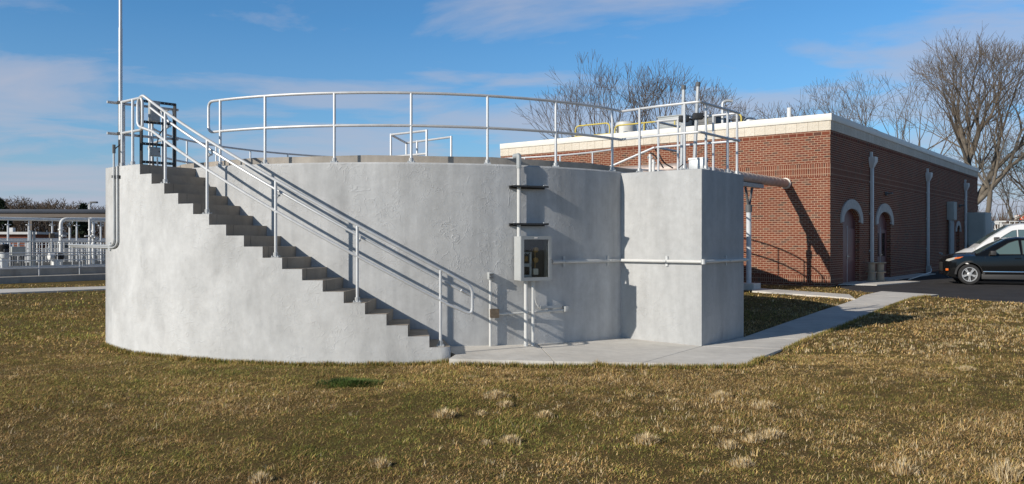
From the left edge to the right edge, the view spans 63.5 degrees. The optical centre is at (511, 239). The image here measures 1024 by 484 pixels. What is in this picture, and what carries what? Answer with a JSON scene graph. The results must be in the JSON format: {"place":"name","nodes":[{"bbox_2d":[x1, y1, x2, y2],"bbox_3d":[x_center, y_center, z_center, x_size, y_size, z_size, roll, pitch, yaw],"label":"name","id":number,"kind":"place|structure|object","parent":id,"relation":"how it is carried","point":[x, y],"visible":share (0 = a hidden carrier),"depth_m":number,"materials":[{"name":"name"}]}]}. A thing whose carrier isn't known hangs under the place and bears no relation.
{"place":"outdoors","nodes":[
{"label":"outdoors","id":0,"kind":"place"},
{"bbox_2d":[0,228,68,254],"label":"brick building","id":1,"kind":"structure","parent":0,"point":[13,233],"depth_m":76.43,"materials":[{"name":"brick"}]},
{"bbox_2d":[41,243,99,255],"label":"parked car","id":2,"kind":"object","parent":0,"point":[65,246],"visible":0.06,"depth_m":69.18,"materials":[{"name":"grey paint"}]},
{"bbox_2d":[0,253,1023,483],"bbox_3d":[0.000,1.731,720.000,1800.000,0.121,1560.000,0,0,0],"label":"ground","id":3,"kind":"structure","parent":0,"point":[435,441],"depth_m":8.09,"materials":[{"name":"plant"}]},
{"bbox_2d":[0,197,13,231],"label":"evergreen tree","id":4,"kind":"object","parent":3,"relation":"on","point":[2,205],"visible":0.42,"depth_m":115.90,"materials":[{"name":"green plant"}]},
{"bbox_2d":[5,195,54,231],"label":"bare tree","id":5,"kind":"object","parent":3,"relation":"on","point":[24,202],"visible":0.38,"depth_m":122.69,"materials":[{"name":"brown plant"}]},
{"bbox_2d":[1,202,70,231],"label":"bare tree","id":6,"kind":"object","parent":3,"relation":"on","point":[34,222],"visible":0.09,"depth_m":127.27,"materials":[{"name":"brown plant"}]},
{"bbox_2d":[12,204,70,231],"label":"bare tree","id":7,"kind":"object","parent":3,"relation":"on","point":[44,229],"visible":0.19,"depth_m":123.59,"materials":[{"name":"brown plant"}]},
{"bbox_2d":[1,221,103,243],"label":"woods","id":8,"kind":"object","parent":3,"relation":"on","point":[58,230],"visible":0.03,"depth_m":125.21,"materials":[{"name":"plant"}]},
{"bbox_2d":[0,286,105,293],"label":"footpath","id":9,"kind":"structure","parent":3,"relation":"on","point":[38,290],"depth_m":27.34,"materials":[{"name":"concrete"}]},
{"bbox_2d":[0,209,105,253],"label":"flat roof shelter","id":10,"kind":"object","parent":3,"relation":"on","point":[56,213],"visible":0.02,"depth_m":84.18,"materials":[{"name":"grey metal"}]},
{"bbox_2d":[0,255,105,283],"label":"settling basin","id":11,"kind":"object","parent":3,"relation":"on","point":[10,276],"visible":0.11,"depth_m":34.63,"materials":[{"name":"concrete"}]},
{"bbox_2d":[0,244,9,267],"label":"pump motor","id":12,"kind":"object","parent":11,"relation":"on","point":[4,248],"visible":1,"depth_m":34.34,"materials":[{"name":"grey metal"}]},
{"bbox_2d":[9,246,25,265],"bbox_3d":[-21.298,0.784,35.573,0.400,0.972,0.560,0,0,38],"label":"equipment box","id":13,"kind":"object","parent":11,"relation":"on","point":[19,249],"visible":0.63,"depth_m":35.50,"materials":[{"name":"beige paint"}]},
{"bbox_2d":[29,230,32,265],"bbox_3d":[-21.062,0.433,36.193,0.096,1.674,0.096,0,0,38],"label":"post","id":14,"kind":"object","parent":11,"relation":"on","point":[30,246],"visible":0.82,"depth_m":36.17,"materials":[{"name":"grey metal"}]},
{"bbox_2d":[0,242,103,261],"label":"basin railing","id":15,"kind":"object","parent":11,"relation":"on","point":[37,248],"visible":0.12,"depth_m":38.00,"materials":[{"name":"grey metal"}]},
{"bbox_2d":[0,217,105,262],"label":"overhead pipe","id":16,"kind":"object","parent":11,"relation":"on","point":[95,219],"visible":0.59,"depth_m":38.81,"materials":[{"name":"grey metal"}]},
{"bbox_2d":[0,240,105,261],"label":"basin railing","id":17,"kind":"object","parent":11,"relation":"on","point":[55,245],"visible":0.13,"depth_m":40.76,"materials":[{"name":"grey metal"}]},
{"bbox_2d":[0,239,105,254],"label":"basin railing","id":18,"kind":"object","parent":11,"relation":"on","point":[84,250],"visible":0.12,"depth_m":47.42,"materials":[{"name":"grey metal"}]},
{"bbox_2d":[0,241,105,267],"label":"basin railing","id":19,"kind":"object","parent":11,"relation":"on","point":[57,254],"visible":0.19,"depth_m":36.34,"materials":[{"name":"grey metal"}]},
{"bbox_2d":[0,251,105,275],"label":"basin railing","id":20,"kind":"object","parent":11,"relation":"on","point":[39,260],"visible":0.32,"depth_m":34.80,"materials":[{"name":"silver metal"}]},
{"bbox_2d":[0,238,105,255],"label":"basin railing","id":21,"kind":"object","parent":11,"relation":"on","point":[39,244],"visible":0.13,"depth_m":43.76,"materials":[{"name":"grey metal"}]},
{"bbox_2d":[49,233,58,264],"bbox_3d":[-20.787,0.490,37.505,0.120,1.559,0.380,0,0,38],"label":"gauge stand","id":22,"kind":"object","parent":11,"relation":"on","point":[52,235],"visible":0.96,"depth_m":37.40,"materials":[{"name":"grey metal"}]},
{"bbox_2d":[47,253,63,264],"bbox_3d":[-20.489,0.934,37.153,0.437,0.672,0.632,0,0,38],"label":"pump motor","id":23,"kind":"object","parent":11,"relation":"on","point":[53,257],"visible":0.67,"depth_m":37.05,"materials":[{"name":"white paint"}]},
{"bbox_2d":[58,217,87,264],"bbox_3d":[-20.438,0.115,38.429,0.431,2.309,1.460,0,0,38],"label":"riser pipe","id":24,"kind":"object","parent":11,"relation":"on","point":[61,229],"visible":0.92,"depth_m":38.12,"materials":[{"name":"grey metal"}]},
{"bbox_2d":[85,219,95,263],"bbox_3d":[-19.634,0.162,38.463,0.414,2.215,0.460,0,0,38],"label":"riser pipe","id":25,"kind":"object","parent":11,"relation":"on","point":[89,235],"visible":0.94,"depth_m":38.51,"materials":[{"name":"white metal"}]},
{"bbox_2d":[91,221,98,263],"bbox_3d":[-19.826,0.204,39.186,0.414,2.132,0.460,0,0,38],"label":"riser pipe","id":26,"kind":"object","parent":11,"relation":"on","point":[93,231],"visible":0.79,"depth_m":39.22,"materials":[{"name":"grey metal"}]},
{"bbox_2d":[22,198,87,236],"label":"bare tree","id":27,"kind":"object","parent":3,"relation":"on","point":[43,205],"visible":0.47,"depth_m":118.47,"materials":[{"name":"brown plant"}]},
{"bbox_2d":[40,201,102,235],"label":"bare tree","id":28,"kind":"object","parent":3,"relation":"on","point":[67,221],"visible":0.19,"depth_m":122.98,"materials":[{"name":"brown plant"}]},
{"bbox_2d":[71,202,95,243],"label":"evergreen tree","id":29,"kind":"object","parent":3,"relation":"on","point":[83,229],"visible":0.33,"depth_m":111.34,"materials":[{"name":"green plant"}]},
{"bbox_2d":[243,469,272,483],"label":"dry tuft","id":30,"kind":"object","parent":3,"relation":"on","point":[258,476],"visible":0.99,"depth_m":5.93,"materials":[{"name":"beige plant"}]},
{"bbox_2d":[314,377,384,387],"bbox_3d":[-1.972,1.720,10.020,0.853,0.100,0.576,0,0,0],"label":"green tuft","id":31,"kind":"object","parent":3,"relation":"on","point":[344,382],"visible":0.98,"depth_m":9.95,"materials":[{"name":"green plant"}]},
{"bbox_2d":[106,155,636,365],"bbox_3d":[-2.088,0.378,17.404,10.780,3.385,11.747,0,0,0],"label":"round tank","id":32,"kind":"object","parent":3,"relation":"on","point":[185,276],"visible":0.81,"depth_m":12.57,"materials":[{"name":"concrete"}]},
{"bbox_2d":[68,144,115,246],"bbox_3d":[-7.253,-0.695,14.167,0.078,1.622,2.875,0,0,-41],"label":"conduit","id":33,"kind":"object","parent":32,"relation":"attached to","point":[113,152],"visible":1,"depth_m":13.10,"materials":[{"name":"grey metal"}]},
{"bbox_2d":[69,166,118,248],"bbox_3d":[-7.214,-0.507,14.145,0.091,1.306,3.036,0,0,-41],"label":"conduit","id":34,"kind":"object","parent":32,"relation":"attached to","point":[117,207],"visible":0.99,"depth_m":13.02,"materials":[{"name":"grey metal"}]},
{"bbox_2d":[107,97,178,166],"bbox_3d":[-5.787,-1.691,13.376,0.862,1.071,1.160,0,0,43],"label":"landing guard","id":35,"kind":"object","parent":32,"relation":"on","point":[132,131],"visible":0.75,"depth_m":13.22,"materials":[{"name":"metal"}]},
{"bbox_2d":[118,100,175,166],"bbox_3d":[-6.004,-1.737,13.650,0.085,1.122,0.957,0,0,43],"label":"equipment rack","id":36,"kind":"object","parent":32,"relation":"on","point":[142,161],"visible":0.69,"depth_m":13.69,"materials":[{"name":"black metal"}]},
{"bbox_2d":[117,0,124,139],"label":"mast","id":37,"kind":"object","parent":36,"relation":"attached to","point":[120,63],"visible":0.95,"depth_m":13.28,"materials":[{"name":"metal"}]},
{"bbox_2d":[148,100,159,121],"bbox_3d":[-5.868,-2.106,13.563,0.085,0.340,0.170,0,0,43],"label":"control box","id":38,"kind":"object","parent":36,"relation":"attached to","point":[153,116],"visible":0.77,"depth_m":13.52,"materials":[{"name":"paint"}]},
{"bbox_2d":[149,147,159,156],"bbox_3d":[-5.861,-1.441,13.570,0.085,0.150,0.160,0,0,43],"label":"control box","id":39,"kind":"object","parent":36,"relation":"attached to","point":[154,151],"visible":1,"depth_m":13.54,"materials":[{"name":"grey paint"}]},
{"bbox_2d":[136,95,475,345],"bbox_3d":[-3.259,-0.369,12.075,5.435,3.764,0.736,0,0,11],"label":"stair railing","id":40,"kind":"object","parent":32,"relation":"on","point":[359,237],"visible":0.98,"depth_m":11.77,"materials":[{"name":"metal"}]},
{"bbox_2d":[147,110,610,165],"bbox_3d":[-3.487,-1.717,19.745,10.622,1.090,5.974,0,0,-37],"label":"railing","id":41,"kind":"object","parent":32,"relation":"on","point":[187,141],"visible":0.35,"depth_m":20.15,"materials":[{"name":"metal"}]},
{"bbox_2d":[207,91,621,170],"bbox_3d":[-1.419,-1.716,13.268,6.943,1.089,1.361,0,0,-8],"label":"curved railing","id":42,"kind":"object","parent":32,"relation":"on","point":[411,125],"visible":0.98,"depth_m":12.87,"materials":[{"name":"metal"}]},
{"bbox_2d":[390,129,451,155],"bbox_3d":[-2.214,-1.779,19.050,1.914,1.214,1.586,0,0,33],"label":"hatch guard","id":43,"kind":"object","parent":32,"relation":"on","point":[426,140],"visible":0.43,"depth_m":18.58,"materials":[{"name":"metal"}]},
{"bbox_2d":[487,272,492,345],"bbox_3d":[-0.332,1.069,12.718,0.074,1.138,0.120,0,0,-19],"label":"outlet riser","id":44,"kind":"object","parent":32,"relation":"attached to","point":[490,276],"visible":1,"depth_m":12.70,"materials":[{"name":"grey plastic"}]},
{"bbox_2d":[490,309,498,317],"bbox_3d":[-0.280,1.131,12.718,0.140,0.140,0.104,0,0,-19],"label":"brown junction box","id":45,"kind":"object","parent":44,"relation":"attached to","point":[494,313],"visible":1,"depth_m":12.67,"materials":[{"name":"brown metal"}]},
{"bbox_2d":[512,153,520,235],"bbox_3d":[0.082,-0.702,12.949,0.080,1.304,0.209,0,0,-24],"label":"conduit riser","id":46,"kind":"object","parent":32,"relation":"attached to","point":[517,156],"visible":0.94,"depth_m":12.86,"materials":[{"name":"grey plastic"}]},
{"bbox_2d":[509,184,548,189],"bbox_3d":[0.262,-0.827,12.961,0.619,0.060,0.175,0,0,-26],"label":"strut shelf","id":47,"kind":"object","parent":32,"relation":"attached to","point":[514,186],"visible":1,"depth_m":12.93,"materials":[{"name":"black metal"}]},
{"bbox_2d":[509,222,548,225],"bbox_3d":[0.262,-0.241,12.961,0.619,0.060,0.175,0,0,-26],"label":"strut shelf","id":48,"kind":"object","parent":32,"relation":"attached to","point":[529,224],"visible":1,"depth_m":12.91,"materials":[{"name":"black metal"}]},
{"bbox_2d":[514,236,551,280],"bbox_3d":[0.328,0.290,12.866,0.530,0.691,0.266,0,0,-26],"label":"meter cabinet","id":49,"kind":"object","parent":32,"relation":"attached to","point":[532,258],"visible":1,"depth_m":12.77,"materials":[{"name":"metal"}]},
{"bbox_2d":[499,305,570,314],"bbox_3d":[0.364,1.107,13.027,1.275,0.115,0.098,0,0,-28],"label":"cross conduit","id":50,"kind":"object","parent":32,"relation":"attached to","point":[566,308],"visible":0.98,"depth_m":13.12,"materials":[{"name":"grey plastic"}]},
{"bbox_2d":[552,255,748,266],"bbox_3d":[2.501,0.354,13.697,3.871,0.170,1.315,0,0,-16],"label":"long conduit","id":51,"kind":"object","parent":32,"relation":"attached to","point":[666,261],"visible":0.99,"depth_m":13.66,"materials":[{"name":"grey plastic"}]},
{"bbox_2d":[369,456,390,468],"bbox_3d":[-1.009,1.691,6.322,0.194,0.098,0.187,0,0,0],"label":"dry tuft","id":52,"kind":"object","parent":3,"relation":"on","point":[377,463],"visible":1,"depth_m":6.31,"materials":[{"name":"beige plant"}]},
{"bbox_2d":[432,407,456,418],"bbox_3d":[-0.669,1.681,8.075,0.311,0.125,0.264,0,0,0],"label":"dry tuft","id":53,"kind":"object","parent":3,"relation":"on","point":[443,413],"visible":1,"depth_m":8.05,"materials":[{"name":"beige plant"}]},
{"bbox_2d":[483,389,508,399],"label":"dry tuft","id":54,"kind":"object","parent":3,"relation":"on","point":[497,394],"visible":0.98,"depth_m":8.97,"materials":[{"name":"beige plant"}]},
{"bbox_2d":[496,400,513,407],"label":"dry tuft","id":55,"kind":"object","parent":3,"relation":"on","point":[504,403],"visible":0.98,"depth_m":8.54,"materials":[{"name":"beige plant"}]},
{"bbox_2d":[499,433,518,443],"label":"dry tuft","id":56,"kind":"object","parent":3,"relation":"on","point":[510,438],"visible":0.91,"depth_m":7.11,"materials":[{"name":"beige plant"}]},
{"bbox_2d":[533,410,553,417],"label":"dry tuft","id":57,"kind":"object","parent":3,"relation":"on","point":[548,414],"visible":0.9,"depth_m":8.11,"materials":[{"name":"beige plant"}]},
{"bbox_2d":[511,57,673,138],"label":"bare tree","id":58,"kind":"object","parent":3,"relation":"on","point":[606,99],"visible":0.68,"depth_m":60.01,"materials":[{"name":"brown plant"}]},
{"bbox_2d":[536,50,748,137],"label":"bare tree","id":59,"kind":"object","parent":3,"relation":"on","point":[646,87],"visible":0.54,"depth_m":60.82,"materials":[{"name":"brown plant"}]},
{"bbox_2d":[632,431,659,444],"bbox_3d":[1.135,1.683,7.048,0.300,0.118,0.252,0,0,0],"label":"dry tuft","id":60,"kind":"object","parent":3,"relation":"on","point":[643,439],"visible":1,"depth_m":7.03,"materials":[{"name":"beige plant"}]},
{"bbox_2d":[621,169,743,345],"bbox_3d":[2.816,0.463,14.568,1.950,3.215,1.690,0,0,38],"label":"square chamber","id":61,"kind":"object","parent":3,"relation":"on","point":[691,214],"visible":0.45,"depth_m":13.79,"materials":[{"name":"grey concrete"}]},
{"bbox_2d":[610,101,740,174],"bbox_3d":[2.828,-1.700,14.880,2.093,1.111,2.917,0,0,-22],"label":"chamber railing","id":62,"kind":"object","parent":61,"relation":"on","point":[705,143],"visible":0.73,"depth_m":14.22,"materials":[{"name":"metal"}]},
{"bbox_2d":[678,85,693,169],"bbox_3d":[3.165,-1.971,14.990,0.274,1.654,0.120,0,0,0],"label":"probe pole","id":63,"kind":"object","parent":61,"relation":"on","point":[683,89],"visible":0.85,"depth_m":14.97,"materials":[{"name":"silver metal"}]},
{"bbox_2d":[688,157,707,168],"bbox_3d":[3.138,-1.258,13.885,0.296,0.225,0.200,0,0,38],"label":"junction box","id":64,"kind":"object","parent":61,"relation":"on","point":[697,163],"visible":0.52,"depth_m":13.81,"materials":[{"name":"grey metal"}]},
{"bbox_2d":[692,82,707,157],"bbox_3d":[3.345,-1.972,14.690,0.282,1.656,0.120,0,0,0],"label":"probe pole","id":65,"kind":"object","parent":61,"relation":"on","point":[696,116],"visible":0.94,"depth_m":14.67,"materials":[{"name":"silver metal"}]},
{"bbox_2d":[615,66,760,128],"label":"bare tree","id":66,"kind":"object","parent":3,"relation":"on","point":[722,95],"visible":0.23,"depth_m":68.93,"materials":[{"name":"brown plant"}]},
{"bbox_2d":[449,291,937,367],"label":"walkway","id":67,"kind":"structure","parent":3,"relation":"on","point":[771,341],"depth_m":12.76,"materials":[{"name":"concrete"}]},
{"bbox_2d":[524,281,527,345],"bbox_3d":[0.215,1.150,12.838,0.068,1.041,0.072,0,0,0],"label":"support pipe","id":68,"kind":"object","parent":67,"relation":"on","point":[525,313],"visible":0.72,"depth_m":12.81,"materials":[{"name":"grey plastic"}]},
{"bbox_2d":[531,281,534,345],"bbox_3d":[0.324,1.151,12.890,0.068,1.043,0.072,0,0,0],"label":"support pipe","id":69,"kind":"object","parent":67,"relation":"on","point":[532,313],"visible":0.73,"depth_m":12.86,"materials":[{"name":"grey plastic"}]},
{"bbox_2d":[710,389,732,397],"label":"dry tuft","id":70,"kind":"object","parent":3,"relation":"on","point":[721,393],"visible":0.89,"depth_m":9.11,"materials":[{"name":"beige plant"}]},
{"bbox_2d":[713,439,742,449],"bbox_3d":[1.817,1.711,6.945,0.270,0.099,0.232,0,0,0],"label":"dry tuft","id":71,"kind":"object","parent":3,"relation":"on","point":[729,445],"visible":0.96,"depth_m":6.93,"materials":[{"name":"beige plant"}]},
{"bbox_2d":[649,84,812,129],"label":"bare tree","id":72,"kind":"object","parent":3,"relation":"on","point":[749,105],"visible":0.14,"depth_m":73.94,"materials":[{"name":"brown plant"}]},
{"bbox_2d":[500,113,978,286],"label":"brick building","id":73,"kind":"structure","parent":3,"relation":"on","point":[850,201],"depth_m":32.46,"materials":[{"name":"brick"}]},
{"bbox_2d":[575,122,609,136],"bbox_3d":[3.582,-4.623,36.887,1.873,1.087,0.068,0,0,38],"label":"roof guard","id":74,"kind":"object","parent":73,"relation":"on","point":[593,124],"visible":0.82,"depth_m":36.76,"materials":[{"name":"yellow metal"}]},
{"bbox_2d":[615,121,635,132],"bbox_3d":[5.053,-4.678,36.844,0.920,1.195,0.960,0,0,38],"label":"roof vessel","id":75,"kind":"object","parent":73,"relation":"on","point":[626,128],"visible":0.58,"depth_m":36.47,"materials":[{"name":"grey plastic"}]},
{"bbox_2d":[657,114,691,128],"bbox_3d":[7.256,-4.678,35.759,1.340,1.195,1.660,0,0,38],"label":"air handler","id":76,"kind":"object","parent":73,"relation":"on","point":[663,126],"visible":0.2,"depth_m":35.16,"materials":[{"name":"grey paint"}]},
{"bbox_2d":[614,114,741,132],"bbox_3d":[6.768,-4.546,34.359,5.853,0.933,0.068,0,0,38],"label":"roof guard","id":77,"kind":"object","parent":73,"relation":"on","point":[644,123],"visible":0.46,"depth_m":35.25,"materials":[{"name":"metal"}]},
{"bbox_2d":[692,116,730,125],"bbox_3d":[8.472,-4.636,35.624,1.403,1.113,1.560,0,0,38],"label":"air handler","id":78,"kind":"object","parent":73,"relation":"on","point":[717,119],"visible":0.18,"depth_m":34.91,"materials":[{"name":"grey paint"}]},
{"bbox_2d":[721,99,732,122],"bbox_3d":[8.652,-4.872,33.364,0.517,1.583,0.218,0,0,0],"label":"gooseneck vent","id":79,"kind":"object","parent":73,"relation":"on","point":[722,105],"visible":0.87,"depth_m":33.31,"materials":[{"name":"white metal"}]},
{"bbox_2d":[843,210,854,282],"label":"door","id":80,"kind":"structure","parent":73,"relation":"in","point":[849,223],"depth_m":32.10,"materials":[{"name":"brown metal"}]},
{"bbox_2d":[878,214,886,276],"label":"door","id":81,"kind":"structure","parent":73,"relation":"in","point":[882,226],"depth_m":35.96,"materials":[{"name":"brown metal"}]},
{"bbox_2d":[726,457,757,467],"bbox_3d":[1.774,1.707,6.375,0.254,0.101,0.234,0,0,0],"label":"dry tuft","id":82,"kind":"object","parent":3,"relation":"on","point":[742,462],"visible":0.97,"depth_m":6.37,"materials":[{"name":"beige plant"}]},
{"bbox_2d":[740,432,764,442],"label":"dry tuft","id":83,"kind":"object","parent":3,"relation":"on","point":[754,438],"visible":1,"depth_m":7.14,"materials":[{"name":"beige plant"}]},
{"bbox_2d":[751,400,778,409],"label":"dry tuft","id":84,"kind":"object","parent":3,"relation":"on","point":[760,405],"visible":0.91,"depth_m":8.50,"materials":[{"name":"beige plant"}]},
{"bbox_2d":[756,427,787,439],"bbox_3d":[2.302,1.706,7.315,0.324,0.108,0.279,0,0,0],"label":"dry tuft","id":85,"kind":"object","parent":3,"relation":"on","point":[773,435],"visible":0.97,"depth_m":7.31,"materials":[{"name":"beige plant"}]},
{"bbox_2d":[731,99,814,119],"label":"bare tree","id":86,"kind":"object","parent":3,"relation":"on","point":[771,112],"visible":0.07,"depth_m":74.33,"materials":[{"name":"brown plant"}]},
{"bbox_2d":[763,86,888,126],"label":"bare tree","id":87,"kind":"object","parent":3,"relation":"on","point":[823,106],"visible":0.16,"depth_m":78.92,"materials":[{"name":"brown plant"}]},
{"bbox_2d":[838,273,933,285],"bbox_3d":[16.591,1.705,34.861,2.100,0.130,12.600,0,0,38],"label":"door pad","id":88,"kind":"object","parent":3,"relation":"on","point":[892,280],"depth_m":32.36,"materials":[{"name":"concrete"}]},
{"bbox_2d":[865,262,876,280],"bbox_3d":[14.171,1.262,32.590,0.450,0.755,0.450,0,0,0],"label":"pipe spool","id":89,"kind":"object","parent":88,"relation":"on","point":[871,271],"visible":0.99,"depth_m":32.47,"materials":[{"name":"grey metal"}]},
{"bbox_2d":[876,262,885,280],"bbox_3d":[14.518,1.262,32.590,0.450,0.755,0.450,0,0,0],"label":"pipe spool","id":90,"kind":"object","parent":88,"relation":"on","point":[880,271],"visible":0.94,"depth_m":32.47,"materials":[{"name":"grey metal"}]},
{"bbox_2d":[799,63,995,161],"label":"bare tree","id":91,"kind":"object","parent":3,"relation":"on","point":[863,111],"visible":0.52,"depth_m":71.05,"materials":[{"name":"grey plant"}]},
{"bbox_2d":[883,455,920,475],"bbox_3d":[2.923,1.696,6.198,0.283,0.146,0.253,0,0,-28],"label":"dry tuft","id":92,"kind":"object","parent":3,"relation":"on","point":[902,468],"visible":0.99,"depth_m":6.19,"materials":[{"name":"beige plant"}]},
{"bbox_2d":[892,25,1023,206],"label":"bare tree","id":93,"kind":"object","parent":3,"relation":"on","point":[982,190],"visible":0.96,"depth_m":62.56,"materials":[{"name":"grey plant"}]},
{"bbox_2d":[956,365,976,370],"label":"dry tuft","id":94,"kind":"object","parent":3,"relation":"on","point":[965,368],"visible":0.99,"depth_m":11.07,"materials":[{"name":"beige plant"}]},
{"bbox_2d":[925,71,1023,212],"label":"bare tree","id":95,"kind":"object","parent":3,"relation":"on","point":[989,188],"visible":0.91,"depth_m":57.23,"materials":[{"name":"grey plant"}]},
{"bbox_2d":[960,138,1023,223],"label":"bare tree","id":96,"kind":"object","parent":3,"relation":"on","point":[1007,194],"visible":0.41,"depth_m":76.30,"materials":[{"name":"brown plant"}]},
{"bbox_2d":[972,114,1023,201],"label":"bare tree","id":97,"kind":"object","parent":3,"relation":"on","point":[1011,180],"visible":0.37,"depth_m":83.78,"materials":[{"name":"brown plant"}]},
{"bbox_2d":[978,199,1023,230],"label":"brush","id":98,"kind":"object","parent":3,"relation":"on","point":[1002,218],"visible":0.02,"depth_m":96.35,"materials":[{"name":"brown plant"}]},
{"bbox_2d":[983,458,1023,482],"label":"dry tuft","id":99,"kind":"object","parent":3,"relation":"on","point":[1005,472],"visible":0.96,"depth_m":6.04,"materials":[{"name":"beige plant"}]},
{"bbox_2d":[0,0,1023,232],"label":"sky","id":100,"kind":"structure","parent":0,"point":[59,58],"materials":[{"name":"blue"}]},
{"bbox_2d":[752,288,854,299],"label":"narrow path","id":101,"kind":"structure","parent":0,"point":[804,293],"depth_m":25.38,"materials":[{"name":"concrete"}]},
{"bbox_2d":[744,182,763,289],"bbox_3d":[7.850,-0.072,27.788,0.600,3.685,2.650,0,0,38],"label":"pipe support","id":102,"kind":"object","parent":101,"relation":"on","point":[748,285],"visible":0.67,"depth_m":27.93,"materials":[{"name":"grey paint"}]},
{"bbox_2d":[620,163,790,188],"bbox_3d":[7.149,-2.090,27.269,9.081,0.394,2.954,0,0,-33],"label":"insulated pipe","id":103,"kind":"object","parent":102,"relation":"on","point":[784,183],"visible":0.46,"depth_m":27.98,"materials":[{"name":"beige metal"}]},
{"bbox_2d":[836,271,1023,302],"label":"driveway","id":104,"kind":"structure","parent":0,"point":[947,286],"depth_m":28.18,"materials":[{"name":"grey asphalt"}]},
{"bbox_2d":[967,212,990,247],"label":"utility cabinet","id":105,"kind":"object","parent":104,"relation":"on","point":[978,225],"visible":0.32,"depth_m":49.32,"materials":[{"name":"grey metal"}]},
{"bbox_2d":[939,237,1023,284],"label":"black suv","id":106,"kind":"object","parent":104,"relation":"on","point":[1001,258],"visible":1,"depth_m":30.40,"materials":[{"name":"black paint"}]},
{"bbox_2d":[956,223,1023,280],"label":"white van","id":107,"kind":"object","parent":104,"relation":"on","point":[1011,230],"visible":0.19,"depth_m":33.34,"materials":[{"name":"white paint"}]},
{"bbox_2d":[991,221,1005,231],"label":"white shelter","id":108,"kind":"object","parent":104,"relation":"on","point":[993,223],"visible":0.26,"depth_m":65.39,"materials":[{"name":"paint"}]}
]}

